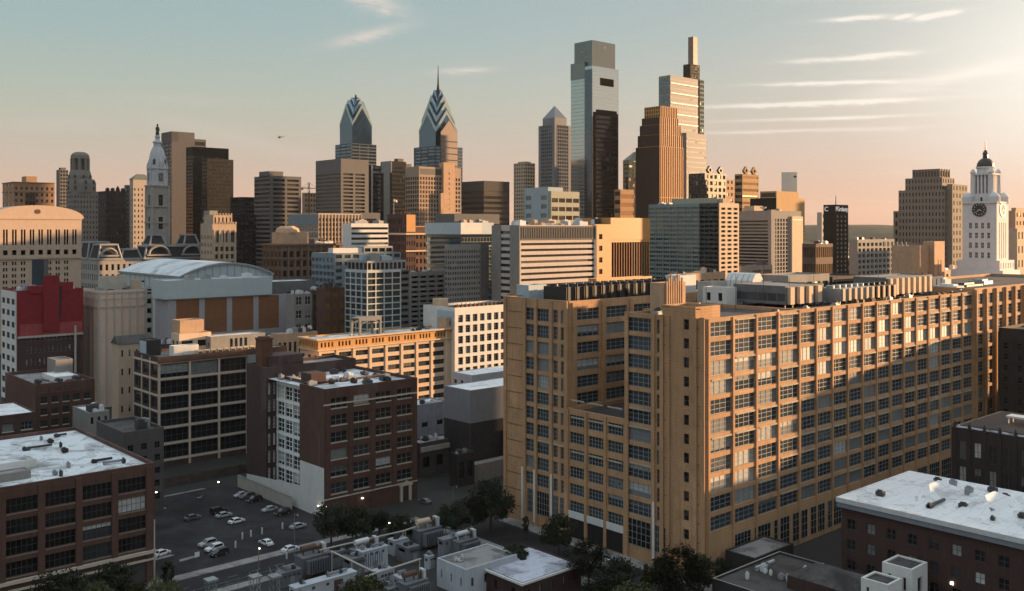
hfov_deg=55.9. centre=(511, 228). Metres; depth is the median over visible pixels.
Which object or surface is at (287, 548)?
parked car
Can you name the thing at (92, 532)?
window
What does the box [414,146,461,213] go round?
window
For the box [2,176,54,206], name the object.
old hotel
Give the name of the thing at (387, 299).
window
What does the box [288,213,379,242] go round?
beige column office
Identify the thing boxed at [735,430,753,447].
window
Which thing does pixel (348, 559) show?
conduit beam
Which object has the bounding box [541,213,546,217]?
window
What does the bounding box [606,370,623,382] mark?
window
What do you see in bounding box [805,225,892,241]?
hills
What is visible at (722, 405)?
window
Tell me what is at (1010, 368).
gothic tower
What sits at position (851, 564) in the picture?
window
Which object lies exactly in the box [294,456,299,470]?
window
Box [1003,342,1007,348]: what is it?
window
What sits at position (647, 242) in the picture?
window
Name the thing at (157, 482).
window
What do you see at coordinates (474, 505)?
broadleaf tree
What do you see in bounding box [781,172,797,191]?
curved glass tower
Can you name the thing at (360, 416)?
window
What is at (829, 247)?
window
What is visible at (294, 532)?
street lamp
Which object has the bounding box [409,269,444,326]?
office building
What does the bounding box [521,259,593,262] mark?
window
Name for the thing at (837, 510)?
tall window
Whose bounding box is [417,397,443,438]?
garage
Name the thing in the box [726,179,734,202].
tan stair tower
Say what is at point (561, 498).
tall window
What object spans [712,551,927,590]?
flat roofed garage
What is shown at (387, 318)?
window
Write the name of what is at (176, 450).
window
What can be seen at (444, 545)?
equipment enclosure
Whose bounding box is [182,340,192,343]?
window
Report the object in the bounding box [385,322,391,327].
window
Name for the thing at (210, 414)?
window
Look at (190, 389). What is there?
framed warehouse
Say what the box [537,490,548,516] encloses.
tall window
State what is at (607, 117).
window
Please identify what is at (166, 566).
column tree
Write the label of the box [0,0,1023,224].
sky
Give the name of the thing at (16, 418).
brick shed
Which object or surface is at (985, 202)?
clock tower building
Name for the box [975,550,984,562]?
window
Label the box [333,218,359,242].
window
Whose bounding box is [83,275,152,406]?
panelled warehouse
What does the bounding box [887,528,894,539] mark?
window
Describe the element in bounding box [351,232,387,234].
window
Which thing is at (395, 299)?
window
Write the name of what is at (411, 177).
window
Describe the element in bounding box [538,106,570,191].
pyramid top tower
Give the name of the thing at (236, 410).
window
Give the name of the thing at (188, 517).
parked car
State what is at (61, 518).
window
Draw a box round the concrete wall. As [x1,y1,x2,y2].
[237,475,291,509]
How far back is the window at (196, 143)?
1187.72 m
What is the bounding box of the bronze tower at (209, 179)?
[186,147,232,246]
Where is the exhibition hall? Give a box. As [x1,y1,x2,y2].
[118,259,273,337]
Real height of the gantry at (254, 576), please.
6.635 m
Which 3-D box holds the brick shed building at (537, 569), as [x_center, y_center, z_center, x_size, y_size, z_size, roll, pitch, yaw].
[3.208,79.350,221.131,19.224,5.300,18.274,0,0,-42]
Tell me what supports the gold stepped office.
on the ground
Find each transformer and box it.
[295,541,329,577]
[348,535,382,566]
[396,567,429,590]
[409,515,443,549]
[451,528,480,552]
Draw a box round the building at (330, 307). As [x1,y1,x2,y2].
[316,282,344,334]
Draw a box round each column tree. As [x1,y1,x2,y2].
[159,560,174,586]
[521,516,528,538]
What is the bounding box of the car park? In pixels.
[155,481,342,578]
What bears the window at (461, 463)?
in the workshop at (462, 468)
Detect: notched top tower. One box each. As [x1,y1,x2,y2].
[689,166,725,198]
[735,166,758,210]
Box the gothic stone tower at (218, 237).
[201,211,236,261]
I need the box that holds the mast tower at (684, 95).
[659,36,705,198]
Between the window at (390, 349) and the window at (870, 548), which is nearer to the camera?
the window at (870, 548)
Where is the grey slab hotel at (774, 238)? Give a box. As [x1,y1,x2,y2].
[739,206,802,272]
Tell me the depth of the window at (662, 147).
1103.84 m
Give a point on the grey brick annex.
(86, 417)
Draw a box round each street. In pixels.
[144,505,498,590]
[470,518,693,590]
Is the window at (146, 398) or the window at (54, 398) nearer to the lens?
the window at (54, 398)
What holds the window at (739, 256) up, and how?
in the grey slab hotel at (774, 238)
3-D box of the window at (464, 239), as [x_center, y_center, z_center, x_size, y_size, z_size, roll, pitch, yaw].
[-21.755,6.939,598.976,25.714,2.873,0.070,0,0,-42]
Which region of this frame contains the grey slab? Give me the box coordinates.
[124,185,129,247]
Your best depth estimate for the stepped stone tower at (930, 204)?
912.36 m
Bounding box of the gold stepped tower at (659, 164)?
[636,106,683,217]
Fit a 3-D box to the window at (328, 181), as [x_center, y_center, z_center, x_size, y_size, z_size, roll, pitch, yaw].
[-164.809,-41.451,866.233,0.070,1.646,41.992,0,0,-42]
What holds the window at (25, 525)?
in the brick factory
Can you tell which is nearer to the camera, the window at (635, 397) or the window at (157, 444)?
the window at (635, 397)
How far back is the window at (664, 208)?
588.54 m
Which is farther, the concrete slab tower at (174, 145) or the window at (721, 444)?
the concrete slab tower at (174, 145)
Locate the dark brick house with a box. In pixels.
[96,416,163,512]
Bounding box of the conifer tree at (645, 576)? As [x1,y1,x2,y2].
[639,564,653,589]
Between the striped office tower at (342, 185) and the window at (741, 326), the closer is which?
the window at (741, 326)
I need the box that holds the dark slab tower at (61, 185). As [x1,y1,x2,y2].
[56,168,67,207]
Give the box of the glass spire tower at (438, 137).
[414,68,462,213]
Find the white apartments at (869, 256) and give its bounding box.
[849,237,893,275]
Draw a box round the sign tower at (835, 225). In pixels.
[823,197,847,273]
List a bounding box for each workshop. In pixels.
[417,433,449,476]
[450,448,473,487]
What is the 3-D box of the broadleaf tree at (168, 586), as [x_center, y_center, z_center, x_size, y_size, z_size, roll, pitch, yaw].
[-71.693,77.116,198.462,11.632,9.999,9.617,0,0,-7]
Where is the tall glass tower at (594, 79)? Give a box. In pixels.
[571,40,618,217]
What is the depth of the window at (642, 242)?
539.28 m
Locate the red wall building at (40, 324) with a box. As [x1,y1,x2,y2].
[1,275,82,402]
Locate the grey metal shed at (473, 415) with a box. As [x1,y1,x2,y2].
[444,377,502,481]
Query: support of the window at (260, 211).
in the banded tower at (277, 197)
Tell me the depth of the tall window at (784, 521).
245.34 m
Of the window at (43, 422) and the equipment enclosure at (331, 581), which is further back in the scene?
the window at (43, 422)
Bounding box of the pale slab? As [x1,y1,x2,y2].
[817,212,822,242]
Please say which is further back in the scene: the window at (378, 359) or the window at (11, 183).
the window at (11, 183)
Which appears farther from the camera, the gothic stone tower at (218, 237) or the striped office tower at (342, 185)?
the striped office tower at (342, 185)
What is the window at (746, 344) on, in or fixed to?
in the loft warehouse at (647, 420)
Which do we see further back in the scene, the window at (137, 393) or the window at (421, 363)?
the window at (421, 363)
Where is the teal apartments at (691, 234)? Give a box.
[649,198,738,278]
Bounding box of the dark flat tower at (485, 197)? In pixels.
[462,181,508,224]
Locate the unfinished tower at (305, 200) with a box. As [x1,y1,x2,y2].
[302,193,315,213]
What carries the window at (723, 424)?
in the loft warehouse at (647, 420)
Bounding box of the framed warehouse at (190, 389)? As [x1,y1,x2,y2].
[133,318,264,466]
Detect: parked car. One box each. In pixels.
[155,549,170,557]
[183,514,200,520]
[197,537,216,547]
[204,541,223,552]
[209,506,226,513]
[209,546,229,557]
[215,511,231,518]
[227,517,244,524]
[233,491,244,497]
[239,491,255,499]
[246,494,262,502]
[258,538,273,546]
[261,505,277,512]
[274,507,290,515]
[280,544,299,552]
[289,522,306,529]
[418,498,431,504]
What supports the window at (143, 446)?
in the dark brick house
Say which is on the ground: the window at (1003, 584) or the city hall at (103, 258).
the city hall at (103, 258)
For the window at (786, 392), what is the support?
in the loft warehouse at (647, 420)
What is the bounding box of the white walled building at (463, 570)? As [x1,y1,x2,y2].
[437,543,516,590]
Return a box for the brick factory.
[0,427,155,590]
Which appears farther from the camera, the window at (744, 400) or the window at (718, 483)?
the window at (744, 400)
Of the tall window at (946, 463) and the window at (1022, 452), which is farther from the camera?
the tall window at (946, 463)
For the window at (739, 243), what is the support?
in the grey slab hotel at (774, 238)
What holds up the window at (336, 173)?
in the striped office tower at (342, 185)
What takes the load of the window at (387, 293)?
in the white frame offices
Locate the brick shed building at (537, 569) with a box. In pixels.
[485,545,580,590]
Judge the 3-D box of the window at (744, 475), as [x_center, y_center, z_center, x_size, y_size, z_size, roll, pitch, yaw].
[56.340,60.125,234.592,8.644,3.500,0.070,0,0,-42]
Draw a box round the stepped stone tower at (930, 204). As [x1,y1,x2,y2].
[893,169,966,268]
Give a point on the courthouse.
(38, 243)
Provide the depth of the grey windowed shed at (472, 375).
379.20 m
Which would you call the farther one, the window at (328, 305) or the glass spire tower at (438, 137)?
the glass spire tower at (438, 137)
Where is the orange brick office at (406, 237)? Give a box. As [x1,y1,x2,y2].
[387,211,425,270]
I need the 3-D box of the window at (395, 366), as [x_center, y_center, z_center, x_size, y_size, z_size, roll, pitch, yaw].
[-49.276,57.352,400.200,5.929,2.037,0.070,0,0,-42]
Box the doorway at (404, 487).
[398,480,412,501]
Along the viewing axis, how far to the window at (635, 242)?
534.96 m
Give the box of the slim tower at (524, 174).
[514,161,534,219]
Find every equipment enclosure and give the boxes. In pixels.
[275,563,301,588]
[288,568,356,590]
[326,545,345,569]
[338,578,351,590]
[342,550,364,575]
[355,541,388,571]
[372,562,394,587]
[380,581,397,590]
[388,533,407,555]
[392,569,410,583]
[395,540,419,564]
[424,550,435,569]
[437,528,469,556]
[451,523,473,531]
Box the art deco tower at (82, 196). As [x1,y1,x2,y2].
[67,152,97,240]
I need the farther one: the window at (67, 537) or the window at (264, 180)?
the window at (264, 180)
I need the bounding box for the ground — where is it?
[0,242,848,590]
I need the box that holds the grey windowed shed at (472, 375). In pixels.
[453,366,502,383]
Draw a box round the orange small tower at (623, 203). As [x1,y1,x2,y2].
[614,189,633,217]
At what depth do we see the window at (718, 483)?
228.35 m
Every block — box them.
[5,356,94,431]
[98,186,125,248]
[161,337,170,348]
[247,336,416,515]
[261,226,341,279]
[270,325,316,352]
[311,246,400,286]
[445,243,488,302]
[524,187,578,223]
[571,218,649,277]
[588,276,651,281]
[669,267,724,290]
[739,261,771,273]
[883,242,928,273]
[923,241,944,276]
[945,265,954,276]
[951,411,1023,491]
[1008,229,1023,274]
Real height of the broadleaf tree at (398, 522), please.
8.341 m
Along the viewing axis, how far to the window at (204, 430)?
341.04 m
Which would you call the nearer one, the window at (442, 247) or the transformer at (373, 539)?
the transformer at (373, 539)
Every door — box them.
[290,576,294,583]
[338,558,341,567]
[357,568,361,575]
[431,559,434,568]
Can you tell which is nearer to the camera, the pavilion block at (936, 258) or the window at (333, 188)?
the pavilion block at (936, 258)
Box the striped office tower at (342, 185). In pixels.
[316,159,368,212]
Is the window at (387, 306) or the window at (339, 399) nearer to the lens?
the window at (339, 399)
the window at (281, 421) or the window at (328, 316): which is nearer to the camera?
the window at (281, 421)
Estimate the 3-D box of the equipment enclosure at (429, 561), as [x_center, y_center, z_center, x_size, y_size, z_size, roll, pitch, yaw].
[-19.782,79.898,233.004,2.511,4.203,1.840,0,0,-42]
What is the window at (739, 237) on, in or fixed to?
in the grey slab hotel at (774, 238)
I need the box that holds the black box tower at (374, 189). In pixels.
[369,165,380,220]
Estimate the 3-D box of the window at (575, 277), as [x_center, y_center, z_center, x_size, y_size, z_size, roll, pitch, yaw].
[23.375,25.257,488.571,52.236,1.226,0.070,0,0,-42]
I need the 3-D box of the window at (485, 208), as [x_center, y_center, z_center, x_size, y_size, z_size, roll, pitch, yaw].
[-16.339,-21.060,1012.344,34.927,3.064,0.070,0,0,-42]
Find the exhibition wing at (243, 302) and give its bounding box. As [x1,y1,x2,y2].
[152,273,315,339]
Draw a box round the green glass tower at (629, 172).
[623,152,635,217]
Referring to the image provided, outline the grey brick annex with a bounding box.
[73,402,108,434]
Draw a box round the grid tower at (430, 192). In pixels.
[405,162,460,225]
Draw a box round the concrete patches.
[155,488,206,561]
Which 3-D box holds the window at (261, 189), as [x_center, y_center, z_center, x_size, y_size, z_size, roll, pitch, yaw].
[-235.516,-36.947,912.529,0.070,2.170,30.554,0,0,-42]
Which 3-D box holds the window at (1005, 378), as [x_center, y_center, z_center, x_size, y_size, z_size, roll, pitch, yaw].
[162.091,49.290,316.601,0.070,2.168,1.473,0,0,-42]
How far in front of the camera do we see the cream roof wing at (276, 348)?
354.14 m
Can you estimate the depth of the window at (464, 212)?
1013.44 m
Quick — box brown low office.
[802,241,832,273]
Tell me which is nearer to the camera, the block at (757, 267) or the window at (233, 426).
the window at (233, 426)
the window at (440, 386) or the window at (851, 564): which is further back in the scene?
the window at (440, 386)
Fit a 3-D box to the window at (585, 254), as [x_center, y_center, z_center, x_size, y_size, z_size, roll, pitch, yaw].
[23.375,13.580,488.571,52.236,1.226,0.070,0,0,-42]
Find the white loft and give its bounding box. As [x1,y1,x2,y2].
[423,298,502,383]
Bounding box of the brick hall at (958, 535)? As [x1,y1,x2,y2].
[836,471,1023,590]
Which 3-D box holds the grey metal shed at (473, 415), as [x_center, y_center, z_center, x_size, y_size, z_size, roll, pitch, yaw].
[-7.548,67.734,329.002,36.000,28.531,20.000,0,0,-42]
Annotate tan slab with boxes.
[1008,208,1023,228]
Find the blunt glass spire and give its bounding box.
[335,95,375,165]
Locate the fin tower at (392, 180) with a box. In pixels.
[381,159,411,223]
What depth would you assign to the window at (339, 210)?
868.74 m
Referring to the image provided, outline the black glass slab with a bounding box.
[593,109,617,217]
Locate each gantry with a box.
[203,576,218,590]
[248,571,262,590]
[267,565,281,590]
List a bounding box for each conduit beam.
[319,530,404,552]
[330,550,374,589]
[366,558,420,582]
[405,517,445,536]
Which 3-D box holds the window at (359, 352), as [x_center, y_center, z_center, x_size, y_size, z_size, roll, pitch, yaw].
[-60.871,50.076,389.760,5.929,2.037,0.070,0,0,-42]
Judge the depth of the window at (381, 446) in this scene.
285.64 m
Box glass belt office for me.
[425,214,498,300]
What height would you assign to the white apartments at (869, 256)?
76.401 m
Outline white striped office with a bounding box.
[342,219,387,247]
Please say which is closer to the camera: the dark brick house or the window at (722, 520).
the window at (722, 520)
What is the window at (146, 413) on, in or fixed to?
in the framed warehouse at (190, 389)
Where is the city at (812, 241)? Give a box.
[81,240,848,288]
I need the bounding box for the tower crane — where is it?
[301,182,315,212]
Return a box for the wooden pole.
[150,520,158,579]
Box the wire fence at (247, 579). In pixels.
[193,535,406,590]
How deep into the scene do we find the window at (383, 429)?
285.68 m
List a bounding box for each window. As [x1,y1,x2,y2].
[2,423,13,432]
[4,183,52,205]
[6,261,67,287]
[6,494,37,515]
[6,515,37,536]
[6,536,37,558]
[6,557,37,579]
[21,421,32,430]
[40,397,47,404]
[40,408,46,415]
[40,420,47,427]
[45,488,75,508]
[45,508,75,529]
[45,529,75,549]
[45,549,75,570]
[51,407,58,414]
[51,418,58,426]
[52,395,58,402]
[62,394,68,401]
[62,406,69,413]
[62,417,69,424]
[67,175,95,189]
[67,196,96,238]
[73,393,79,400]
[83,482,111,501]
[83,502,111,521]
[83,521,111,542]
[83,541,111,562]
[84,392,90,399]
[118,476,145,495]
[118,495,145,514]
[118,515,145,534]
[118,534,145,554]
[119,193,122,248]
[136,361,139,370]
[136,376,139,385]
[136,392,139,401]
[136,407,139,416]
[141,443,145,449]
[144,363,148,373]
[144,379,148,388]
[144,394,148,404]
[144,410,148,417]
[153,365,156,375]
[153,381,156,391]
[153,397,156,407]
[153,413,156,423]
[155,441,159,447]
[155,454,159,460]
[155,467,159,472]
[155,479,159,485]
[155,492,159,498]
[159,195,162,205]
[159,217,162,228]
[160,363,188,378]
[160,379,188,394]
[160,395,188,411]
[160,411,188,427]
[164,427,188,443]
[164,443,188,459]
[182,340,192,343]
[186,156,232,246]
[191,360,217,375]
[191,376,217,391]
[191,391,217,407]
[191,407,217,423]
[191,422,217,439]
[191,438,217,455]
[195,142,204,145]
[198,339,205,345]
[202,216,254,263]
[216,231,233,241]
[220,357,245,372]
[220,372,245,387]
[220,388,245,403]
[220,403,245,419]
[220,418,245,434]
[220,434,245,450]
[231,198,252,212]
[255,179,269,181]
[255,183,269,186]
[255,188,269,190]
[255,192,269,194]
[255,197,269,199]
[255,201,269,203]
[255,206,269,207]
[255,210,269,212]
[256,219,269,221]
[256,232,269,234]
[272,251,276,275]
[273,201,283,203]
[273,210,283,212]
[279,384,283,398]
[279,401,283,415]
[279,417,283,431]
[279,434,283,448]
[279,450,283,464]
[279,467,283,480]
[286,386,291,400]
[286,403,291,417]
[286,419,291,434]
[286,436,291,450]
[286,453,291,467]
[286,469,291,482]
[287,210,297,212]
[294,388,299,402]
[294,405,299,419]
[294,422,299,436]
[294,439,299,453]
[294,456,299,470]
[294,472,299,484]
[295,226,317,230]
[296,297,300,304]
[296,310,300,318]
[305,296,309,304]
[305,310,309,317]
[309,233,317,236]
[312,254,399,286]
[316,173,340,176]
[316,177,340,179]
[316,181,340,183]
[316,184,340,187]
[316,188,340,190]
[316,192,340,194]
[316,196,340,197]
[316,199,340,201]
[316,203,340,205]
[316,207,340,208]
[316,210,340,212]
[326,291,330,296]
[326,302,330,308]
[326,314,330,320]
[326,326,330,332]
[331,396,347,409]
[331,413,347,426]
[331,430,347,443]
[331,447,347,460]
[331,464,347,477]
[331,481,347,495]
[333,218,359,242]
[333,290,337,296]
[333,302,337,308]
[333,314,337,319]
[333,325,337,331]
[336,144,375,165]
[339,351,350,355]
[346,262,406,331]
[351,227,387,229]
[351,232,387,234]
[351,237,387,239]
[351,242,387,244]
[354,393,369,405]
[354,410,369,422]
[354,427,369,439]
[354,443,369,456]
[354,460,369,473]
[354,477,369,490]
[355,174,363,212]
[356,349,367,354]
[356,358,367,363]
[368,273,374,277]
[368,279,374,284]
[368,285,374,290]
[368,292,374,296]
[368,298,374,303]
[368,304,374,309]
[368,311,374,315]
[372,348,383,353]
[372,357,383,362]
[372,366,383,370]
[374,166,380,219]
[375,456,391,468]
[376,272,382,277]
[376,279,382,283]
[376,285,382,290]
[376,291,382,296]
[376,298,382,302]
[376,304,382,308]
[376,310,382,315]
[376,390,391,402]
[376,407,391,419]
[376,423,391,435]
[376,440,391,452]
[376,472,391,485]
[385,272,391,277]
[385,278,391,283]
[385,285,391,289]
[385,291,391,295]
[385,297,391,302]
[385,303,391,308]
[385,309,391,314]
[385,316,391,320]
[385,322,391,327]
[388,219,405,257]
[388,346,398,351]
[388,355,398,360]
[388,364,398,369]
[393,272,399,276]
[393,278,399,282]
[393,284,399,289]
[393,290,399,295]
[393,297,399,301]
[393,303,399,307]
[393,309,399,313]
[393,315,399,320]
[393,321,399,326]
[395,166,404,211]
[397,388,411,399]
[397,404,411,415]
[397,420,411,432]
[397,436,411,448]
[397,452,411,464]
[397,468,411,480]
[403,345,413,350]
[403,353,413,358]
[403,362,413,367]
[403,371,413,375]
[406,177,458,224]
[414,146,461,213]
[418,343,428,348]
[418,352,428,357]
[418,360,428,365]
[418,369,428,374]
[418,377,428,382]
[418,386,428,391]
[418,394,428,398]
[423,456,428,467]
[426,237,459,241]
[426,245,444,249]
[426,252,444,256]
[426,260,444,264]
[426,267,444,270]
[433,342,443,346]
[433,350,443,355]
[433,359,443,363]
[433,367,443,372]
[433,375,443,380]
[433,384,443,389]
[433,392,443,397]
[437,454,441,464]
[455,250,476,300]
[458,336,461,343]
[458,357,461,364]
[460,462,462,477]
[461,237,491,241]
[462,191,483,193]
[462,196,483,199]
[462,201,483,204]
[462,207,483,209]
[462,212,483,213]
[466,314,469,321]
[466,335,469,342]
[466,356,469,363]
[468,460,471,476]
[473,324,476,331]
[480,313,483,320]
[484,191,508,193]
[484,196,508,199]
[484,201,508,204]
[484,207,508,209]
[484,212,508,214]
[499,218,508,220]
[517,164,533,217]
[521,242,593,245]
[521,248,593,251]
[521,253,593,257]
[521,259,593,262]
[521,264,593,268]
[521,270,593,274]
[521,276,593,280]
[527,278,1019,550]
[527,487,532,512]
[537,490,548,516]
[541,126,567,191]
[541,204,546,208]
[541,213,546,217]
[553,495,557,516]
[559,198,564,202]
[560,497,563,516]
[573,207,578,211]
[575,40,614,68]
[577,307,597,319]
[577,324,597,336]
[577,340,597,353]
[577,357,597,370]
[577,373,597,387]
[577,390,597,404]
[600,115,617,215]
[606,305,625,317]
[606,321,623,333]
[606,337,623,350]
[606,353,623,366]
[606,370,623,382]
[606,386,623,399]
[612,242,612,276]
[614,242,615,276]
[617,242,618,276]
[619,242,620,276]
[621,194,633,198]
[621,203,633,206]
[621,211,633,214]
[622,242,623,276]
[623,161,634,214]
[625,242,625,276]
[627,242,628,275]
[628,517,650,549]
[629,317,650,332]
[629,335,650,350]
[629,353,650,369]
[629,372,650,388]
[629,390,650,406]
[629,408,650,425]
[629,427,650,443]
[629,444,650,462]
[629,463,650,480]
[629,481,650,499]
[629,499,650,517]
[630,242,630,275]
[632,242,633,275]
[634,303,649,311]
[635,242,635,275]
[637,242,638,275]
[640,242,640,275]
[642,242,643,275]
[644,242,645,275]
[645,106,666,124]
[647,242,648,275]
[650,207,735,278]
[655,525,664,552]
[659,64,705,197]
[660,146,660,196]
[662,147,662,196]
[664,147,664,196]
[669,147,669,196]
[671,147,671,196]
[673,148,673,196]
[675,148,675,197]
[680,148,680,197]
[682,148,682,197]
[690,174,724,197]
[711,321,730,336]
[711,340,730,356]
[711,359,730,375]
[711,378,730,395]
[711,397,730,414]
[711,416,730,433]
[711,436,730,453]
[711,454,730,472]
[711,473,730,492]
[711,492,730,511]
[711,511,730,530]
[735,319,753,333]
[735,337,753,352]
[735,356,753,371]
[735,374,753,390]
[735,392,753,409]
[735,412,753,428]
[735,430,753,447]
[735,448,753,465]
[735,466,753,484]
[735,485,753,503]
[735,503,753,522]
[735,529,750,545]
[739,220,767,221]
[739,224,767,225]
[739,227,767,228]
[739,230,767,231]
[739,234,767,235]
[739,237,767,238]
[739,240,767,241]
[739,243,767,245]
[739,247,767,248]
[739,250,767,251]
[739,253,767,255]
[739,256,767,258]
[739,260,767,261]
[743,176,757,178]
[743,182,757,185]
[743,189,757,191]
[743,195,757,197]
[755,522,770,538]
[758,316,775,330]
[758,334,775,349]
[758,352,775,367]
[758,370,775,386]
[758,388,775,404]
[758,407,775,422]
[758,425,775,441]
[758,442,775,459]
[758,460,775,477]
[758,479,775,496]
[758,496,775,514]
[761,193,775,196]
[764,269,770,273]
[774,515,789,541]
[780,219,786,272]
[780,314,796,328]
[780,331,796,346]
[780,349,796,363]
[780,367,796,381]
[780,384,796,399]
[780,402,796,417]
[780,419,796,435]
[780,437,796,453]
[780,455,796,471]
[780,472,796,489]
[780,490,796,506]
[793,508,807,541]
[811,502,824,534]
[828,498,840,527]
[829,247,831,273]
[848,519,854,529]
[848,539,854,549]
[848,559,854,570]
[867,524,874,534]
[867,544,874,555]
[867,565,874,573]
[887,248,891,272]
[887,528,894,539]
[887,549,894,558]
[908,534,916,545]
[917,465,926,473]
[918,577,920,590]
[929,461,938,475]
[930,539,938,550]
[930,560,938,572]
[930,582,938,590]
[942,457,950,477]
[952,544,960,556]
[952,566,960,578]
[960,441,965,458]
[960,466,965,480]
[974,443,980,461]
[974,468,980,483]
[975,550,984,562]
[975,572,984,584]
[990,445,995,464]
[990,471,995,486]
[999,555,1008,568]
[999,578,1008,590]
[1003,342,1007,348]
[1003,353,1007,359]
[1003,364,1007,370]
[1003,375,1007,381]
[1003,386,1007,392]
[1003,397,1007,403]
[1005,448,1011,466]
[1005,474,1011,489]
[1017,343,1021,349]
[1017,355,1021,360]
[1017,366,1021,372]
[1017,377,1021,383]
[1017,388,1021,394]
[1017,399,1021,405]
[1021,450,1023,469]
[1021,477,1023,491]
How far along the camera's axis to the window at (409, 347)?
405.39 m
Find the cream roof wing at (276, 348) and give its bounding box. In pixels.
[247,345,286,362]
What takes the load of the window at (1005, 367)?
in the gothic tower at (1010, 368)
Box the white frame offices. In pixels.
[345,253,408,332]
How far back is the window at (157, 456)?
278.82 m
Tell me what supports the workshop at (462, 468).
on the ground
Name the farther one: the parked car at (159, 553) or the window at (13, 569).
the parked car at (159, 553)
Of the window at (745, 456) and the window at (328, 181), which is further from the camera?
the window at (328, 181)
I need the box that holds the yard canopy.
[725,535,793,568]
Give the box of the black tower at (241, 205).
[230,197,253,214]
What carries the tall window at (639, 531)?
in the loft warehouse at (647, 420)
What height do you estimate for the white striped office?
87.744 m
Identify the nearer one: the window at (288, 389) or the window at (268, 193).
the window at (288, 389)
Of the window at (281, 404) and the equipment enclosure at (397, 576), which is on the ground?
the equipment enclosure at (397, 576)
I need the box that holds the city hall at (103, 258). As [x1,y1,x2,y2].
[81,124,200,287]
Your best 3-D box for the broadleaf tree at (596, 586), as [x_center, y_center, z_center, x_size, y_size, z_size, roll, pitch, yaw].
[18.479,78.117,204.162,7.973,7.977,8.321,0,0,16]
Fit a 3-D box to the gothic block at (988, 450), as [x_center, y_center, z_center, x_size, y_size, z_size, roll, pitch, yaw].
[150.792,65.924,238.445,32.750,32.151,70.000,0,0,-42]
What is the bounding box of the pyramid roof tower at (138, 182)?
[130,174,146,248]
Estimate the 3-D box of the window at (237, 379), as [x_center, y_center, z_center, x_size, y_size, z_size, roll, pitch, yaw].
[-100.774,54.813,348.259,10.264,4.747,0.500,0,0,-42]
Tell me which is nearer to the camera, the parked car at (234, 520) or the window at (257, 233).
the parked car at (234, 520)
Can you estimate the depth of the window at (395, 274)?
446.32 m
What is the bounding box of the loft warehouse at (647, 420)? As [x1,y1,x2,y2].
[503,264,1023,576]
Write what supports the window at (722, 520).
in the loft warehouse at (647, 420)
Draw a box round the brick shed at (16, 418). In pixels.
[0,402,35,435]
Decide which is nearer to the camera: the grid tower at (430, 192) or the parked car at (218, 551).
the parked car at (218, 551)
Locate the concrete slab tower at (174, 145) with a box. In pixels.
[161,131,205,244]
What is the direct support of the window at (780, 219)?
in the grey slab hotel at (774, 238)
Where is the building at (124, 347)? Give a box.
[111,333,152,418]
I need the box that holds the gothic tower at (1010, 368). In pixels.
[998,323,1023,413]
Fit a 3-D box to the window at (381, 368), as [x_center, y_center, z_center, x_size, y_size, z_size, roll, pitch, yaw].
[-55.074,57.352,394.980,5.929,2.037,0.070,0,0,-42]
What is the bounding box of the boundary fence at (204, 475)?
[164,463,246,487]
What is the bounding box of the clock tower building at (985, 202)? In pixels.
[951,139,1019,275]
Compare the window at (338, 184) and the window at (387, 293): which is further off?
the window at (338, 184)
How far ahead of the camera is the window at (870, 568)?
207.35 m
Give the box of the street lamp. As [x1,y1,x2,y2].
[294,514,298,555]
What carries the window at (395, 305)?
in the white frame offices
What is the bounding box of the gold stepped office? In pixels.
[750,191,804,243]
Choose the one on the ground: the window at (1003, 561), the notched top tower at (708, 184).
the notched top tower at (708, 184)
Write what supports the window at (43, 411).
in the brick loft block at (54, 392)
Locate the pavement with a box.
[144,504,711,590]
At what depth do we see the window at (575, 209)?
820.10 m
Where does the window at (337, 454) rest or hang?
in the brick office block at (330, 429)
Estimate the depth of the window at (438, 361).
416.01 m
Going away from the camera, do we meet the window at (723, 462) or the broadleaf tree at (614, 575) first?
the broadleaf tree at (614, 575)
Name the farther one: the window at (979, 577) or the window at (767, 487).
the window at (767, 487)
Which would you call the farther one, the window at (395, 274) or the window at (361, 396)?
the window at (395, 274)
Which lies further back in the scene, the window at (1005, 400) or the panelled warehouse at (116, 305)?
the panelled warehouse at (116, 305)
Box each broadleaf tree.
[30,567,90,590]
[74,580,114,590]
[88,560,138,590]
[124,581,147,590]
[148,576,183,590]
[311,501,352,546]
[335,505,376,545]
[342,573,386,590]
[367,510,392,540]
[384,514,414,537]
[435,500,471,529]
[456,495,489,525]
[465,478,516,530]
[503,542,528,559]
[538,513,578,555]
[561,536,612,582]
[582,577,613,590]
[597,555,641,590]
[611,580,653,590]
[649,556,683,590]
[651,540,709,590]
[678,552,720,587]
[714,557,734,576]
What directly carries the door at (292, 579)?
in the equipment enclosure at (290, 573)
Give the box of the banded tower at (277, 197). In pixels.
[254,171,300,267]
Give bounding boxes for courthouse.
[0,205,83,353]
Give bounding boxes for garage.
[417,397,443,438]
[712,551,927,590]
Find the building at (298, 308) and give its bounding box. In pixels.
[286,289,311,329]
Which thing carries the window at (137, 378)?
in the framed warehouse at (190, 389)

